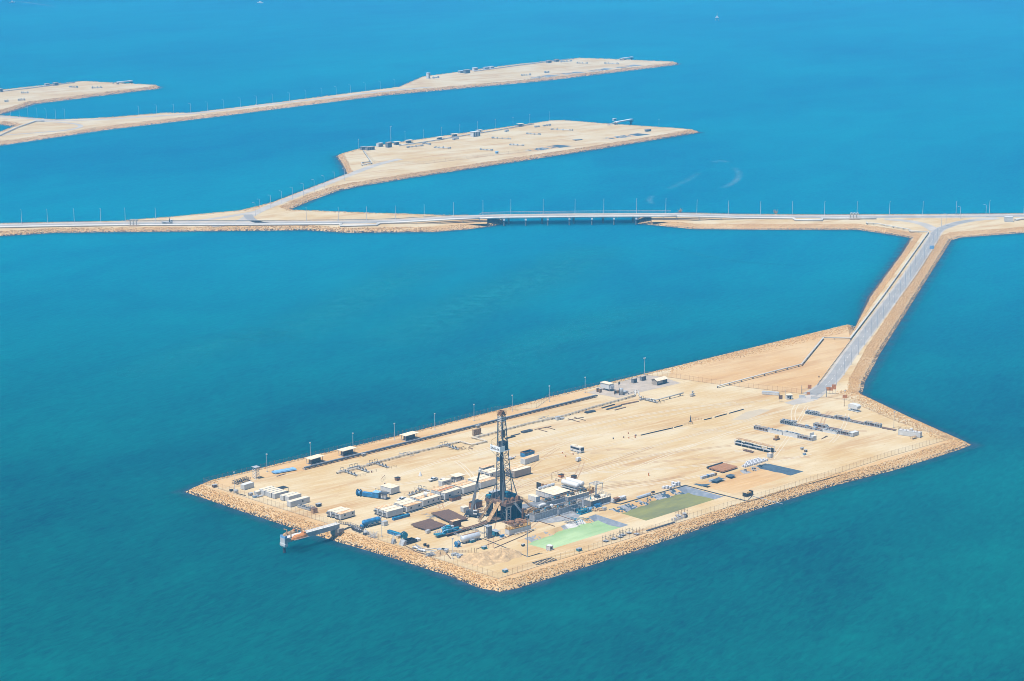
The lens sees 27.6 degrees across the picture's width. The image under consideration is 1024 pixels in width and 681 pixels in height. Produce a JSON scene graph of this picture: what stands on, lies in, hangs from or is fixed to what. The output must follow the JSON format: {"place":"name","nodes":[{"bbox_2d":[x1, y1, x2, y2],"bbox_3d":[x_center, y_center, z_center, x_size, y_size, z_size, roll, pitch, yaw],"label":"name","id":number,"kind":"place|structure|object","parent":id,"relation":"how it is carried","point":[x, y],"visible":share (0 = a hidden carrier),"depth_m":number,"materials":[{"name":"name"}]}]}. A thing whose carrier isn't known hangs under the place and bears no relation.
{"place":"outdoors","nodes":[
{"label":"outdoors","id":0,"kind":"place"},
{"bbox_2d":[1,121,82,135],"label":"road","id":1,"kind":"structure","parent":0,"point":[79,125],"depth_m":2437.79,"materials":[{"name":"asphalt"}]},
{"bbox_2d":[0,81,158,113],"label":"artificial island","id":2,"kind":"structure","parent":0,"point":[37,94],"depth_m":2827.67,"materials":[{"name":"sand"}]},
{"bbox_2d":[0,81,159,114],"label":"rock armour","id":3,"kind":"object","parent":2,"relation":"on","point":[41,101],"visible":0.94,"depth_m":2775.46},
{"bbox_2d":[0,87,428,120],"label":"road","id":4,"kind":"structure","parent":0,"point":[212,111],"depth_m":2612.98,"materials":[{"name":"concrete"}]},
{"bbox_2d":[212,159,401,226],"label":"branch road","id":5,"kind":"structure","parent":0,"point":[260,210],"depth_m":1987.21,"materials":[{"name":"asphalt"}]},
{"bbox_2d":[0,58,676,144],"bbox_3d":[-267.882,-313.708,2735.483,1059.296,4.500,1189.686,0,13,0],"label":"artificial island","id":6,"kind":"structure","parent":0,"point":[505,74],"depth_m":2877.31,"materials":[{"name":"sand"}]},
{"bbox_2d":[0,57,677,145],"bbox_3d":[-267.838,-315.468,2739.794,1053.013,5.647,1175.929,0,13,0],"label":"rock armour","id":7,"kind":"object","parent":6,"relation":"on","point":[383,94],"visible":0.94,"depth_m":2767.98,"materials":[{"name":"stone"}]},
{"bbox_2d":[0,120,697,235],"bbox_3d":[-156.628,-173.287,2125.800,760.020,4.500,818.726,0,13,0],"label":"artificial island","id":8,"kind":"structure","parent":0,"point":[417,159],"depth_m":2201.08,"materials":[{"name":"sand"}]},
{"bbox_2d":[200,211,252,219],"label":"junction lane","id":9,"kind":"structure","parent":8,"relation":"on","point":[227,216],"depth_m":1836.88,"materials":[{"name":"asphalt"}]},
{"bbox_2d":[0,217,479,227],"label":"trunk pipeline","id":10,"kind":"object","parent":8,"relation":"on","point":[341,225],"visible":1,"depth_m":1789.63,"materials":[{"name":"metal"}]},
{"bbox_2d":[0,120,699,235],"bbox_3d":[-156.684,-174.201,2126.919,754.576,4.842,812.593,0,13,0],"label":"rock armour","id":11,"kind":"object","parent":8,"relation":"on","point":[347,168],"visible":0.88,"depth_m":1906.09,"materials":[{"name":"stone"}]},
{"bbox_2d":[399,123,533,145],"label":"pipeline","id":12,"kind":"object","parent":8,"relation":"on","point":[465,135],"visible":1,"depth_m":2367.35,"materials":[{"name":"metal"}]},
{"bbox_2d":[204,485,497,579],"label":"loose sand","id":13,"kind":"structure","parent":0,"point":[294,514],"depth_m":998.00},
{"bbox_2d":[207,391,596,487],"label":"loose sand","id":14,"kind":"structure","parent":0,"point":[298,465],"depth_m":1131.52,"materials":[{"name":"sand"}]},
{"bbox_2d":[272,467,296,473],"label":"pipe stack","id":15,"kind":"object","parent":14,"relation":"on","point":[285,470],"visible":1,"depth_m":1069.92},
{"bbox_2d":[306,454,323,464],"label":"equipment shelter","id":16,"kind":"object","parent":14,"relation":"on","point":[314,459],"visible":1,"depth_m":1085.68,"materials":[{"name":"metal"}]},
{"bbox_2d":[337,446,356,456],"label":"equipment shelter","id":17,"kind":"object","parent":14,"relation":"on","point":[346,451],"visible":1,"depth_m":1101.08,"materials":[{"name":"metal"}]},
{"bbox_2d":[399,431,418,440],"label":"equipment shelter","id":18,"kind":"object","parent":14,"relation":"on","point":[408,436],"visible":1,"depth_m":1129.47,"materials":[{"name":"metal"}]},
{"bbox_2d":[302,394,597,469],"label":"pipe rack","id":19,"kind":"object","parent":14,"relation":"on","point":[439,434],"visible":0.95,"depth_m":1138.13,"materials":[{"name":"metal"}]},
{"bbox_2d":[0,0,1023,680],"bbox_3d":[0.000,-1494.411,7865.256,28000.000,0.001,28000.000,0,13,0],"label":"sea","id":20,"kind":"structure","parent":0,"point":[148,380],"depth_m":1458.66,"materials":[{"name":"liquid"}]},
{"bbox_2d":[280,520,362,552],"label":"lifeboat pier","id":21,"kind":"structure","parent":20,"relation":"in","point":[334,529],"depth_m":965.88,"materials":[{"name":"metal"}]},
{"bbox_2d":[290,531,308,540],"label":"lifeboat","id":22,"kind":"object","parent":21,"relation":"hanging from","point":[300,536],"visible":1,"depth_m":953.35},
{"bbox_2d":[9,133,693,235],"bbox_3d":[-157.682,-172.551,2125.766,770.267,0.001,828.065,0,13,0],"label":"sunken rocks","id":23,"kind":"object","parent":20,"relation":"in","point":[329,194],"visible":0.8,"depth_m":1784.90,"materials":[{"name":"brown"}]},
{"bbox_2d":[446,271,545,309],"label":"shoal streak","id":24,"kind":"object","parent":20,"relation":"in","point":[454,307],"visible":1,"depth_m":1518.61,"materials":[{"name":"teal"}]},
{"bbox_2d":[479,210,670,225],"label":"road bridge","id":25,"kind":"structure","parent":20,"relation":"in","point":[573,219],"depth_m":1826.86,"materials":[{"name":"concrete"}]},
{"bbox_2d":[479,215,676,219],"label":"trunk pipeline","id":26,"kind":"object","parent":25,"relation":"on","point":[571,217],"visible":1,"depth_m":1809.75,"materials":[{"name":"metal"}]},
{"bbox_2d":[183,217,1021,591],"bbox_3d":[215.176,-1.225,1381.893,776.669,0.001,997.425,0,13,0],"label":"sunken rocks","id":27,"kind":"object","parent":20,"relation":"in","point":[687,533],"visible":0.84,"depth_m":1024.10,"materials":[{"name":"brown"}]},
{"bbox_2d":[0,213,1023,225],"bbox_3d":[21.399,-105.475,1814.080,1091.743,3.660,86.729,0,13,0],"label":"causeway road","id":28,"kind":"structure","parent":0,"point":[484,221],"depth_m":1815.04,"materials":[{"name":"asphalt"}]},
{"bbox_2d":[12,214,468,223],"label":"guard rail","id":29,"kind":"object","parent":28,"relation":"on","point":[227,220],"visible":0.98,"depth_m":1811.67,"materials":[{"name":"metal"}]},
{"bbox_2d":[676,212,1016,214],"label":"guard rail","id":30,"kind":"object","parent":28,"relation":"on","point":[849,214],"visible":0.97,"depth_m":1843.67,"materials":[{"name":"metal"}]},
{"bbox_2d":[528,145,568,150],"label":"pit ground","id":31,"kind":"structure","parent":0,"point":[548,147],"depth_m":2281.24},
{"bbox_2d":[518,514,626,543],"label":"pit ground","id":32,"kind":"structure","parent":0,"point":[553,531],"depth_m":986.59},
{"bbox_2d":[529,520,620,548],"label":"pond water","id":33,"kind":"structure","parent":0,"point":[571,535],"depth_m":976.05,"materials":[{"name":"liquid"}]},
{"bbox_2d":[186,213,1023,591],"bbox_3d":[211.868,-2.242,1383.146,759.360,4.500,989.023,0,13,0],"label":"artificial island","id":34,"kind":"structure","parent":0,"point":[326,487],"depth_m":1100.25,"materials":[{"name":"sand"}]},
{"bbox_2d":[240,481,253,489],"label":"shipping container","id":35,"kind":"object","parent":34,"relation":"on","point":[246,485],"visible":1,"depth_m":1041.25,"materials":[{"name":"metal"}]},
{"bbox_2d":[272,490,286,498],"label":"shipping container","id":36,"kind":"object","parent":34,"relation":"on","point":[275,495],"visible":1,"depth_m":1026.81,"materials":[{"name":"metal"}]},
{"bbox_2d":[285,492,300,500],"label":"shipping container","id":37,"kind":"object","parent":34,"relation":"on","point":[292,496],"visible":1,"depth_m":1022.39,"materials":[{"name":"metal"}]},
{"bbox_2d":[287,496,309,507],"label":"shipping container","id":38,"kind":"object","parent":34,"relation":"on","point":[300,500],"visible":1,"depth_m":1015.05,"materials":[{"name":"metal"}]},
{"bbox_2d":[335,509,354,519],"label":"site cabin","id":39,"kind":"object","parent":34,"relation":"on","point":[345,514],"visible":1,"depth_m":994.07,"materials":[{"name":"white metal"}]},
{"bbox_2d":[360,516,380,527],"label":"tanker trailer","id":40,"kind":"object","parent":34,"relation":"on","point":[370,521],"visible":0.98,"depth_m":982.21,"materials":[{"name":"metal"}]},
{"bbox_2d":[356,489,389,499],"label":"truck","id":41,"kind":"object","parent":34,"relation":"on","point":[378,494],"visible":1,"depth_m":1026.85,"materials":[{"name":"blue metal"}]},
{"bbox_2d":[215,403,533,480],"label":"chain link fence","id":42,"kind":"object","parent":34,"relation":"on","point":[372,439],"visible":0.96,"depth_m":1124.75,"materials":[{"name":"grey"}]},
{"bbox_2d":[375,483,399,494],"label":"site cabin","id":43,"kind":"object","parent":34,"relation":"on","point":[391,488],"visible":0.99,"depth_m":1033.81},
{"bbox_2d":[382,506,402,517],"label":"site cabin","id":44,"kind":"object","parent":34,"relation":"on","point":[393,512],"visible":1,"depth_m":997.48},
{"bbox_2d":[399,537,420,545],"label":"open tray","id":45,"kind":"object","parent":34,"relation":"on","point":[404,542],"visible":1,"depth_m":958.15,"materials":[{"name":"metal"}]},
{"bbox_2d":[403,501,421,512],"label":"site cabin","id":46,"kind":"object","parent":34,"relation":"on","point":[412,506],"visible":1,"depth_m":1005.62,"materials":[{"name":"white metal"}]},
{"bbox_2d":[359,529,497,578],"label":"chain link fence","id":47,"kind":"object","parent":34,"relation":"on","point":[431,553],"visible":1,"depth_m":941.78,"materials":[{"name":"grey"}]},
{"bbox_2d":[419,494,440,506],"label":"site cabin","id":48,"kind":"object","parent":34,"relation":"on","point":[431,500],"visible":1,"depth_m":1015.83,"materials":[{"name":"white metal"}]},
{"bbox_2d":[418,521,445,530],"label":"pipe stack","id":49,"kind":"object","parent":34,"relation":"on","point":[433,525],"visible":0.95,"depth_m":981.17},
{"bbox_2d":[438,478,451,485],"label":"site office","id":50,"kind":"structure","parent":34,"relation":"on","point":[446,481],"depth_m":1045.73,"materials":[{"name":"metal"}]},
{"bbox_2d":[433,525,460,535],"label":"cementing unit","id":51,"kind":"object","parent":34,"relation":"on","point":[449,529],"visible":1,"depth_m":970.08,"materials":[{"name":"blue metal"}]},
{"bbox_2d":[431,509,467,521],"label":"pipe stack","id":52,"kind":"object","parent":34,"relation":"on","point":[448,515],"visible":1,"depth_m":995.79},
{"bbox_2d":[441,487,460,500],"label":"site cabin","id":53,"kind":"object","parent":34,"relation":"on","point":[446,495],"visible":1,"depth_m":1025.20,"materials":[{"name":"white metal"}]},
{"bbox_2d":[449,518,460,526],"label":"shipping container","id":54,"kind":"object","parent":34,"relation":"on","point":[456,522],"visible":0.89,"depth_m":980.85,"materials":[{"name":"metal"}]},
{"bbox_2d":[450,472,464,482],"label":"gate hut","id":55,"kind":"object","parent":34,"relation":"on","point":[457,477],"visible":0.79,"depth_m":1052.15,"materials":[{"name":"white metal"}]},
{"bbox_2d":[459,482,478,494],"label":"site cabin","id":56,"kind":"object","parent":34,"relation":"on","point":[467,488],"visible":0.94,"depth_m":1034.83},
{"bbox_2d":[445,520,494,536],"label":"pipe catwalk","id":57,"kind":"object","parent":34,"relation":"on","point":[473,526],"visible":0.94,"depth_m":977.14,"materials":[{"name":"metal"}]},
{"bbox_2d":[460,529,480,543],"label":"storage tank","id":58,"kind":"object","parent":34,"relation":"on","point":[464,538],"visible":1,"depth_m":960.00,"materials":[{"name":"silver metal"}]},
{"bbox_2d":[464,469,484,519],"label":"mobile crane","id":59,"kind":"object","parent":34,"relation":"on","point":[471,512],"visible":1,"depth_m":995.04,"materials":[{"name":"metal"}]},
{"bbox_2d":[460,551,495,565],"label":"sand mound","id":60,"kind":"object","parent":34,"relation":"on","point":[481,558],"visible":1,"depth_m":933.19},
{"bbox_2d":[336,395,635,473],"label":"pipeline","id":61,"kind":"object","parent":34,"relation":"on","point":[478,436],"visible":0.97,"depth_m":1130.95,"materials":[{"name":"metal"}]},
{"bbox_2d":[476,477,495,488],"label":"site cabin","id":62,"kind":"object","parent":34,"relation":"on","point":[487,482],"visible":0.85,"depth_m":1043.80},
{"bbox_2d":[484,524,491,538],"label":"silo","id":63,"kind":"object","parent":34,"relation":"on","point":[488,532],"visible":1,"depth_m":965.55,"materials":[{"name":"metal"}]},
{"bbox_2d":[485,469,499,477],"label":"site cabin","id":64,"kind":"object","parent":34,"relation":"on","point":[491,473],"visible":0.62,"depth_m":1059.75,"materials":[{"name":"white metal"}]},
{"bbox_2d":[490,548,521,562],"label":"sand mound","id":65,"kind":"object","parent":34,"relation":"on","point":[500,555],"visible":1,"depth_m":938.38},
{"bbox_2d":[505,518,525,523],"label":"scrap heap","id":66,"kind":"object","parent":34,"relation":"on","point":[511,521],"visible":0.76,"depth_m":988.22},
{"bbox_2d":[505,520,535,534],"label":"water tank","id":67,"kind":"object","parent":34,"relation":"on","point":[516,528],"visible":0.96,"depth_m":972.71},
{"bbox_2d":[510,466,530,478],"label":"site cabin","id":68,"kind":"object","parent":34,"relation":"on","point":[520,471],"visible":0.88,"depth_m":1062.24,"materials":[{"name":"metal"}]},
{"bbox_2d":[520,449,534,456],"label":"open bin","id":69,"kind":"object","parent":34,"relation":"on","point":[528,452],"visible":0.96,"depth_m":1098.28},
{"bbox_2d":[520,454,538,463],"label":"site cabin","id":70,"kind":"object","parent":34,"relation":"on","point":[529,459],"visible":1,"depth_m":1085.93,"materials":[{"name":"metal"}]},
{"bbox_2d":[528,494,539,501],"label":"shipping container","id":71,"kind":"object","parent":34,"relation":"on","point":[534,497],"visible":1,"depth_m":1021.16,"materials":[{"name":"metal"}]},
{"bbox_2d":[498,496,587,521],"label":"rig pad","id":72,"kind":"object","parent":34,"relation":"on","point":[533,503],"visible":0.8,"depth_m":1016.54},
{"bbox_2d":[478,410,533,522],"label":"drilling rig","id":73,"kind":"object","parent":72,"relation":"on","point":[509,503],"visible":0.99,"depth_m":990.85,"materials":[{"name":"metal"}]},
{"bbox_2d":[529,505,556,521],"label":"mud tank","id":74,"kind":"object","parent":72,"relation":"on","point":[547,512],"visible":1,"depth_m":993.79,"materials":[{"name":"metal"}]},
{"bbox_2d":[542,494,564,505],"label":"mud tank","id":75,"kind":"object","parent":72,"relation":"on","point":[558,499],"visible":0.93,"depth_m":1016.17,"materials":[{"name":"metal"}]},
{"bbox_2d":[538,512,579,522],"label":"liner sheet","id":76,"kind":"object","parent":72,"relation":"on","point":[560,518],"visible":1,"depth_m":994.88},
{"bbox_2d":[554,499,581,514],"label":"mud tank","id":77,"kind":"object","parent":72,"relation":"on","point":[564,508],"visible":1,"depth_m":1003.65,"materials":[{"name":"metal"}]},
{"bbox_2d":[563,488,588,501],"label":"mud tank","id":78,"kind":"object","parent":72,"relation":"on","point":[577,495],"visible":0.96,"depth_m":1024.61,"materials":[{"name":"metal"}]},
{"bbox_2d":[535,483,570,498],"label":"generator house","id":79,"kind":"structure","parent":34,"relation":"on","point":[548,490],"depth_m":1028.51,"materials":[{"name":"silver metal"}]},
{"bbox_2d":[561,479,580,491],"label":"fuel tank","id":80,"kind":"object","parent":34,"relation":"on","point":[572,486],"visible":0.97,"depth_m":1039.08,"materials":[{"name":"metal"}]},
{"bbox_2d":[566,477,584,489],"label":"fuel tank","id":81,"kind":"object","parent":34,"relation":"on","point":[580,482],"visible":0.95,"depth_m":1041.26,"materials":[{"name":"metal"}]},
{"bbox_2d":[570,444,583,452],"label":"bus","id":82,"kind":"object","parent":34,"relation":"on","point":[576,448],"visible":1,"depth_m":1105.53,"materials":[{"name":"white metal"}]},
{"bbox_2d":[583,491,610,506],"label":"mud tank","id":83,"kind":"object","parent":34,"relation":"on","point":[604,499],"visible":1,"depth_m":1015.21,"materials":[{"name":"metal"}]},
{"bbox_2d":[498,510,701,578],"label":"chain link fence","id":84,"kind":"object","parent":34,"relation":"on","point":[599,547],"visible":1,"depth_m":954.43,"materials":[{"name":"grey"}]},
{"bbox_2d":[187,213,1023,591],"bbox_3d":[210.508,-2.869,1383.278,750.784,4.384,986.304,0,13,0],"label":"rock armour","id":85,"kind":"object","parent":34,"relation":"on","point":[885,279],"visible":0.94,"depth_m":1113.49,"materials":[{"name":"stone"}]},
{"bbox_2d":[360,399,866,547],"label":"tyre tracks","id":86,"kind":"object","parent":34,"relation":"on","point":[603,471],"visible":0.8,"depth_m":1089.26},
{"bbox_2d":[610,495,626,502],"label":"solids skid","id":87,"kind":"object","parent":34,"relation":"on","point":[618,499],"visible":1,"depth_m":1021.08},
{"bbox_2d":[587,375,678,397],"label":"concrete pad","id":88,"kind":"object","parent":34,"relation":"on","point":[640,386],"visible":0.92,"depth_m":1244.23,"materials":[{"name":"concrete"}]},
{"bbox_2d":[600,381,613,390],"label":"control building","id":89,"kind":"structure","parent":88,"relation":"on","point":[607,385],"depth_m":1233.88,"materials":[{"name":"metal"}]},
{"bbox_2d":[651,376,667,384],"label":"substation shed","id":90,"kind":"structure","parent":88,"relation":"on","point":[659,380],"depth_m":1248.57,"materials":[{"name":"metal"}]},
{"bbox_2d":[709,463,737,472],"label":"pipe stack","id":91,"kind":"object","parent":34,"relation":"on","point":[723,467],"visible":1,"depth_m":1074.23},
{"bbox_2d":[733,409,768,419],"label":"grey patch","id":92,"kind":"object","parent":34,"relation":"on","point":[749,414],"visible":1,"depth_m":1181.48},
{"bbox_2d":[734,438,774,452],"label":"storage rack","id":93,"kind":"object","parent":34,"relation":"on","point":[739,442],"visible":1,"depth_m":1112.44,"materials":[{"name":"metal"}]},
{"bbox_2d":[676,215,876,220],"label":"trunk pipeline","id":94,"kind":"object","parent":34,"relation":"on","point":[793,218],"visible":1,"depth_m":1821.50,"materials":[{"name":"metal"}]},
{"bbox_2d":[780,418,795,425],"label":"rig section","id":95,"kind":"object","parent":34,"relation":"on","point":[788,422],"visible":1,"depth_m":1159.73,"materials":[{"name":"metal"}]},
{"bbox_2d":[783,430,799,437],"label":"rig section","id":96,"kind":"object","parent":34,"relation":"on","point":[790,433],"visible":1,"depth_m":1135.68,"materials":[{"name":"metal"}]},
{"bbox_2d":[785,392,825,404],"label":"road apron","id":97,"kind":"object","parent":34,"relation":"on","point":[800,400],"visible":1,"depth_m":1211.94,"materials":[{"name":"concrete"}]},
{"bbox_2d":[717,221,928,387],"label":"export pipeline","id":98,"kind":"object","parent":34,"relation":"on","point":[855,331],"visible":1,"depth_m":1389.29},
{"bbox_2d":[703,434,949,514],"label":"chain link fence","id":99,"kind":"object","parent":34,"relation":"on","point":[835,470],"visible":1,"depth_m":1068.51,"materials":[{"name":"grey"}]},
{"bbox_2d":[847,403,860,411],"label":"bulk tank","id":100,"kind":"object","parent":34,"relation":"on","point":[854,407],"visible":1,"depth_m":1187.55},
{"bbox_2d":[864,421,881,427],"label":"rig section","id":101,"kind":"object","parent":34,"relation":"on","point":[875,424],"visible":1,"depth_m":1156.39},
{"bbox_2d":[898,427,921,437],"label":"plant module","id":102,"kind":"object","parent":34,"relation":"on","point":[909,432],"visible":1,"depth_m":1136.39,"materials":[{"name":"metal"}]},
{"bbox_2d":[884,218,935,230],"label":"junction lane","id":103,"kind":"structure","parent":34,"relation":"on","point":[929,227],"depth_m":1801.52,"materials":[{"name":"asphalt"}]},
{"bbox_2d":[607,133,649,138],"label":"pit ground","id":104,"kind":"structure","parent":0,"point":[626,136],"depth_m":2377.53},
{"bbox_2d":[608,486,722,512],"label":"pit ground","id":105,"kind":"structure","parent":0,"point":[647,500],"depth_m":1031.81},
{"bbox_2d":[612,485,724,503],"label":"ground pipe","id":106,"kind":"object","parent":105,"relation":"on","point":[664,491],"visible":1,"depth_m":1032.83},
{"bbox_2d":[622,493,713,520],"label":"pond water","id":107,"kind":"structure","parent":0,"point":[660,507],"depth_m":1018.47,"materials":[{"name":"liquid"}]},
{"bbox_2d":[499,440,949,579],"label":"loose sand","id":108,"kind":"structure","parent":0,"point":[623,541],"depth_m":974.25,"materials":[{"name":"sand"}]},
{"bbox_2d":[694,463,802,493],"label":"pit ground","id":109,"kind":"structure","parent":0,"point":[743,480],"depth_m":1063.03,"materials":[{"name":"sand"}]},
{"bbox_2d":[668,327,850,392],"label":"loose sand","id":110,"kind":"structure","parent":0,"point":[822,357],"depth_m":1293.37,"materials":[{"name":"sand"}]},
{"bbox_2d":[803,217,998,395],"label":"branch road","id":111,"kind":"structure","parent":0,"point":[865,324],"depth_m":1460.40,"materials":[{"name":"asphalt"}]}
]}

